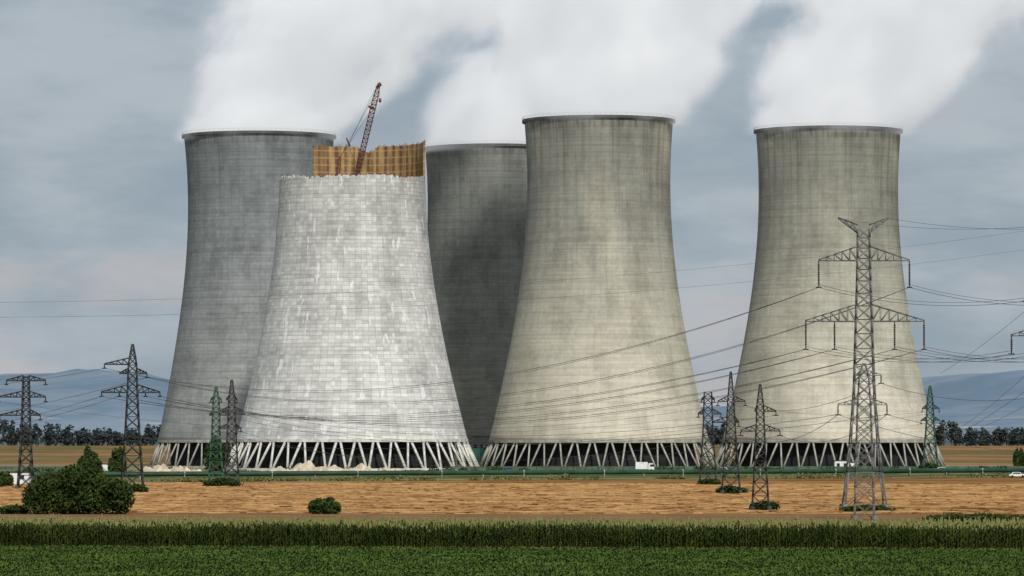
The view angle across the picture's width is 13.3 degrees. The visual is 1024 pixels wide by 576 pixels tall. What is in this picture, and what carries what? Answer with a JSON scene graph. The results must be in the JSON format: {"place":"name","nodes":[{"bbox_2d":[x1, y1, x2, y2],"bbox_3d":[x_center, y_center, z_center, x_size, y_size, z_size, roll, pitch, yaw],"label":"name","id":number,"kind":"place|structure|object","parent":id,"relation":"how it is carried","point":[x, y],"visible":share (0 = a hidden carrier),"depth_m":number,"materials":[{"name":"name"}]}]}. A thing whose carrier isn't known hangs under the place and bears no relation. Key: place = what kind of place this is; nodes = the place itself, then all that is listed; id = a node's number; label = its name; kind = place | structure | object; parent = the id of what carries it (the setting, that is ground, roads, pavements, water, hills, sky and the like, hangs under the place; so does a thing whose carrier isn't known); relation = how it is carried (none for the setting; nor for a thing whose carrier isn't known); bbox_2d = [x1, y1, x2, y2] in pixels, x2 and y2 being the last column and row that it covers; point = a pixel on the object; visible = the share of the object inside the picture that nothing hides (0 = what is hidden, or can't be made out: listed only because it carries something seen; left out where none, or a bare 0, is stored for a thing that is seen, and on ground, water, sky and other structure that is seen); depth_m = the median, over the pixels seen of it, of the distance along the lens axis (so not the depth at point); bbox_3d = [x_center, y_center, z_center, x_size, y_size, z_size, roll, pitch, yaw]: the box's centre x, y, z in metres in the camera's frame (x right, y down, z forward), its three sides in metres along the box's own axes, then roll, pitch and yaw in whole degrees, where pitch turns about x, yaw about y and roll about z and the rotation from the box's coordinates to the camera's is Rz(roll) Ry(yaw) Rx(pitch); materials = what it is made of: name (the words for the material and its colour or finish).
{"place":"outdoors","nodes":[
{"label":"outdoors","id":0,"kind":"place"},
{"bbox_2d":[102,463,107,471],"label":"site cabin","id":1,"kind":"object","parent":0,"point":[105,466],"visible":0.21,"depth_m":1327.42,"materials":[{"name":"white metal"}]},
{"bbox_2d":[0,439,1023,575],"bbox_3d":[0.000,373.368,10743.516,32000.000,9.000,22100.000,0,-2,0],"label":"ground","id":2,"kind":"structure","parent":0,"point":[961,455],"depth_m":1030.86,"materials":[{"name":"brown soil"}]},
{"bbox_2d":[0,470,13,486],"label":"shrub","id":3,"kind":"object","parent":2,"relation":"on","point":[7,478],"visible":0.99,"depth_m":941.95,"materials":[{"name":"green plant"}]},
{"bbox_2d":[0,503,28,513],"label":"shrub","id":4,"kind":"object","parent":2,"relation":"on","point":[12,509],"visible":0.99,"depth_m":597.53,"materials":[{"name":"green plant"}]},
{"bbox_2d":[3,471,30,483],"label":"pump house","id":5,"kind":"structure","parent":2,"relation":"on","point":[14,473],"depth_m":996.63,"materials":[{"name":"white paint"}]},
{"bbox_2d":[0,375,47,487],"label":"electricity pylon","id":6,"kind":"object","parent":2,"relation":"on","point":[30,452],"visible":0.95,"depth_m":905.05,"materials":[{"name":"metal"}]},
{"bbox_2d":[0,466,76,469],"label":"perimeter fence","id":7,"kind":"object","parent":2,"relation":"on","point":[16,467],"visible":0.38,"depth_m":1428.81,"materials":[{"name":"grey metal"}]},
{"bbox_2d":[21,457,135,513],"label":"bush thicket","id":8,"kind":"object","parent":2,"relation":"on","point":[85,486],"visible":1,"depth_m":595.77,"materials":[{"name":"green plant"}]},
{"bbox_2d":[77,446,103,468],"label":"tree","id":9,"kind":"object","parent":2,"relation":"on","point":[88,453],"visible":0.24,"depth_m":1165.10,"materials":[{"name":"green plant"}]},
{"bbox_2d":[108,446,126,471],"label":"tree","id":10,"kind":"object","parent":2,"relation":"on","point":[115,462],"visible":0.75,"depth_m":1206.51,"materials":[{"name":"green plant"}]},
{"bbox_2d":[100,344,161,483],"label":"electricity pylon","id":11,"kind":"object","parent":2,"relation":"on","point":[124,455],"visible":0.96,"depth_m":859.64,"materials":[{"name":"metal"}]},
{"bbox_2d":[131,483,149,491],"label":"shrub","id":12,"kind":"object","parent":2,"relation":"on","point":[138,487],"visible":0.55,"depth_m":837.88,"materials":[{"name":"green plant"}]},
{"bbox_2d":[143,465,155,471],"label":"rubble mound","id":13,"kind":"object","parent":2,"relation":"on","point":[146,469],"visible":0.33,"depth_m":1347.99,"materials":[{"name":"beige gravel"}]},
{"bbox_2d":[153,464,185,470],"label":"rubble mound","id":14,"kind":"object","parent":2,"relation":"on","point":[163,467],"visible":0.37,"depth_m":1249.63,"materials":[{"name":"beige gravel"}]},
{"bbox_2d":[184,466,200,470],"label":"rubble mound","id":15,"kind":"object","parent":2,"relation":"on","point":[186,468],"visible":0.26,"depth_m":1273.28,"materials":[{"name":"beige gravel"}]},
{"bbox_2d":[203,434,231,470],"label":"tree","id":16,"kind":"object","parent":2,"relation":"on","point":[207,450],"visible":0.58,"depth_m":1322.31,"materials":[{"name":"green plant"}]},
{"bbox_2d":[208,386,231,479],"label":"electricity pylon","id":17,"kind":"object","parent":2,"relation":"on","point":[213,398],"visible":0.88,"depth_m":982.37,"materials":[{"name":"metal"}]},
{"bbox_2d":[200,477,243,486],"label":"shrub","id":18,"kind":"object","parent":2,"relation":"on","point":[224,481],"visible":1,"depth_m":941.52,"materials":[{"name":"green plant"}]},
{"bbox_2d":[217,380,244,485],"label":"electricity pylon","id":19,"kind":"object","parent":2,"relation":"on","point":[228,398],"visible":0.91,"depth_m":955.16,"materials":[{"name":"metal"}]},
{"bbox_2d":[147,128,335,467],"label":"cooling tower","id":20,"kind":"structure","parent":2,"relation":"on","point":[233,177],"depth_m":1554.11,"materials":[{"name":"grey concrete"}]},
{"bbox_2d":[261,466,288,470],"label":"rubble mound","id":21,"kind":"object","parent":2,"relation":"on","point":[279,468],"visible":0.29,"depth_m":1296.94,"materials":[{"name":"beige gravel"}]},
{"bbox_2d":[281,460,340,470],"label":"rubble mound","id":22,"kind":"object","parent":2,"relation":"on","point":[308,465],"visible":0.55,"depth_m":1271.91,"materials":[{"name":"beige gravel"}]},
{"bbox_2d":[307,497,341,513],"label":"bush","id":23,"kind":"object","parent":2,"relation":"on","point":[327,505],"visible":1,"depth_m":597.62,"materials":[{"name":"green plant"}]},
{"bbox_2d":[223,140,479,470],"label":"cooling tower","id":24,"kind":"structure","parent":2,"relation":"on","point":[359,236],"depth_m":1433.65,"materials":[{"name":"concrete"}]},
{"bbox_2d":[336,82,381,175],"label":"demolition crane","id":25,"kind":"object","parent":24,"relation":"on","point":[379,85],"visible":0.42,"depth_m":1459.11,"materials":[{"name":"red paint"}]},
{"bbox_2d":[340,463,383,470],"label":"rubble mound","id":26,"kind":"object","parent":2,"relation":"on","point":[361,467],"visible":0.43,"depth_m":1272.28,"materials":[{"name":"beige gravel"}]},
{"bbox_2d":[379,467,399,470],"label":"rubble mound","id":27,"kind":"object","parent":2,"relation":"on","point":[387,469],"visible":0.25,"depth_m":1322.24,"materials":[{"name":"beige gravel"}]},
{"bbox_2d":[425,141,526,465],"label":"cooling tower","id":28,"kind":"structure","parent":2,"relation":"on","point":[477,208],"depth_m":1620.60,"materials":[{"name":"concrete"}]},
{"bbox_2d":[472,436,495,448],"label":"concrete building","id":29,"kind":"structure","parent":2,"relation":"on","point":[477,440],"depth_m":1596.02,"materials":[{"name":"grey concrete"}]},
{"bbox_2d":[471,447,501,466],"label":"green net fence","id":30,"kind":"object","parent":2,"relation":"on","point":[478,453],"visible":0.23,"depth_m":1538.97,"materials":[{"name":"fabric"}]},
{"bbox_2d":[0,467,1020,482],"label":"weed verge","id":31,"kind":"structure","parent":2,"relation":"on","point":[676,476],"depth_m":1096.61,"materials":[{"name":"green plant"}]},
{"bbox_2d":[0,544,1023,575],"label":"green crop","id":32,"kind":"object","parent":2,"relation":"on","point":[268,556],"visible":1,"depth_m":360.68,"materials":[{"name":"green plant"}]},
{"bbox_2d":[0,513,1023,548],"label":"maize crop","id":33,"kind":"object","parent":2,"relation":"on","point":[647,532],"visible":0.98,"depth_m":413.12,"materials":[{"name":"green plant"}]},
{"bbox_2d":[0,482,1023,513],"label":"straw stubble","id":34,"kind":"object","parent":2,"relation":"on","point":[604,495],"visible":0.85,"depth_m":761.18,"materials":[{"name":"beige plant"}]},
{"bbox_2d":[0,468,1023,479],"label":"district heating pipeline","id":35,"kind":"object","parent":2,"relation":"on","point":[909,471],"visible":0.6,"depth_m":1145.02,"materials":[{"name":"green paint"}]},
{"bbox_2d":[0,419,1023,445],"bbox_3d":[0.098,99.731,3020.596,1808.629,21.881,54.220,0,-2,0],"label":"distant treeline","id":36,"kind":"object","parent":2,"relation":"on","point":[60,436],"visible":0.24,"depth_m":3007.97,"materials":[{"name":"green plant"}]},
{"bbox_2d":[22,465,1006,471],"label":"hedge clumps","id":37,"kind":"object","parent":2,"relation":"on","point":[450,468],"visible":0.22,"depth_m":1355.36,"materials":[{"name":"green plant"}]},
{"bbox_2d":[479,112,718,466],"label":"cooling tower","id":38,"kind":"structure","parent":2,"relation":"on","point":[598,199],"depth_m":1477.73,"materials":[{"name":"concrete"}]},
{"bbox_2d":[635,462,653,469],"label":"box truck","id":39,"kind":"object","parent":2,"relation":"on","point":[642,465],"visible":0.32,"depth_m":1339.76,"materials":[{"name":"white paint"}]},
{"bbox_2d":[697,478,720,484],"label":"shrub","id":40,"kind":"object","parent":2,"relation":"on","point":[707,481],"visible":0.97,"depth_m":982.13,"materials":[{"name":"green plant"}]},
{"bbox_2d":[697,392,722,479],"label":"electricity pylon","id":41,"kind":"object","parent":2,"relation":"on","point":[703,433],"visible":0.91,"depth_m":996.36,"materials":[{"name":"metal"}]},
{"bbox_2d":[710,371,746,492],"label":"electricity pylon","id":42,"kind":"object","parent":2,"relation":"on","point":[726,432],"visible":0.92,"depth_m":828.59,"materials":[{"name":"metal"}]},
{"bbox_2d":[715,484,747,492],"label":"shrub","id":43,"kind":"object","parent":2,"relation":"on","point":[731,489],"visible":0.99,"depth_m":828.12,"materials":[{"name":"green plant"}]},
{"bbox_2d":[452,466,1023,469],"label":"perimeter fence","id":44,"kind":"object","parent":2,"relation":"on","point":[614,467],"visible":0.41,"depth_m":1428.84,"materials":[{"name":"grey metal"}]},
{"bbox_2d":[738,384,782,509],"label":"electricity pylon","id":45,"kind":"object","parent":2,"relation":"on","point":[752,507],"visible":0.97,"depth_m":630.86,"materials":[{"name":"metal"}]},
{"bbox_2d":[749,500,779,509],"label":"shrub","id":46,"kind":"object","parent":2,"relation":"on","point":[773,504],"visible":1,"depth_m":630.45,"materials":[{"name":"green plant"}]},
{"bbox_2d":[716,123,945,466],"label":"cooling tower","id":47,"kind":"structure","parent":2,"relation":"on","point":[816,182],"depth_m":1527.79,"materials":[{"name":"grey concrete"}]},
{"bbox_2d":[834,460,848,465],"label":"site cabin","id":48,"kind":"object","parent":2,"relation":"on","point":[840,462],"visible":0.68,"depth_m":1437.37,"materials":[{"name":"white metal"}]},
{"bbox_2d":[835,363,889,519],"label":"electricity pylon","id":49,"kind":"object","parent":2,"relation":"on","point":[873,516],"visible":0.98,"depth_m":554.63,"materials":[{"name":"metal"}]},
{"bbox_2d":[803,217,926,506],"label":"electricity pylon","id":50,"kind":"object","parent":2,"relation":"on","point":[871,333],"visible":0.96,"depth_m":649.37,"materials":[{"name":"metal"}]},
{"bbox_2d":[0,218,1023,466],"bbox_3d":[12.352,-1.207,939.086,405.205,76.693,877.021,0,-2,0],"label":"power lines","id":51,"kind":"object","parent":50,"relation":"attached to","point":[580,382],"visible":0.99,"depth_m":729.90,"materials":[{"name":"black metal"}]},
{"bbox_2d":[839,504,895,510],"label":"shrub patch","id":52,"kind":"object","parent":2,"relation":"on","point":[864,507],"visible":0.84,"depth_m":618.33,"materials":[{"name":"green plant"}]},
{"bbox_2d":[918,462,941,467],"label":"shrub","id":53,"kind":"object","parent":2,"relation":"on","point":[927,464],"visible":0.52,"depth_m":1375.57,"materials":[{"name":"green plant"}]},
{"bbox_2d":[920,385,940,467],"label":"electricity pylon","id":54,"kind":"object","parent":2,"relation":"on","point":[933,405],"visible":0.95,"depth_m":1375.74,"materials":[{"name":"grey metal"}]},
{"bbox_2d":[921,512,1023,521],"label":"shrub patch","id":55,"kind":"object","parent":2,"relation":"on","point":[967,516],"visible":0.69,"depth_m":539.64,"materials":[{"name":"green plant"}]},
{"bbox_2d":[1009,300,1023,354],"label":"electricity pylon","id":56,"kind":"object","parent":2,"relation":"on","point":[1011,344],"visible":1,"depth_m":603.90,"materials":[{"name":"metal"}]},
{"bbox_2d":[1009,472,1023,477],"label":"car","id":57,"kind":"object","parent":2,"relation":"on","point":[1012,474],"visible":1,"depth_m":1158.18,"materials":[{"name":"white paint"}]},
{"bbox_2d":[1012,447,1023,465],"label":"tree","id":58,"kind":"object","parent":2,"relation":"on","point":[1018,459],"visible":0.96,"depth_m":1563.16,"materials":[{"name":"green plant"}]},
{"bbox_2d":[0,369,1023,438],"bbox_3d":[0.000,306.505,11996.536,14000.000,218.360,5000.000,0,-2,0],"label":"distant hills","id":59,"kind":"structure","parent":0,"point":[967,389],"depth_m":10625.13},
{"bbox_2d":[0,0,1023,406],"label":"sky","id":60,"kind":"structure","parent":0,"point":[98,98],"materials":[{"name":"grey"}]},
{"bbox_2d":[264,476,1018,480],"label":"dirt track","id":61,"kind":"structure","parent":0,"point":[604,478],"depth_m":1131.54,"materials":[{"name":"brown soil"}]}
]}

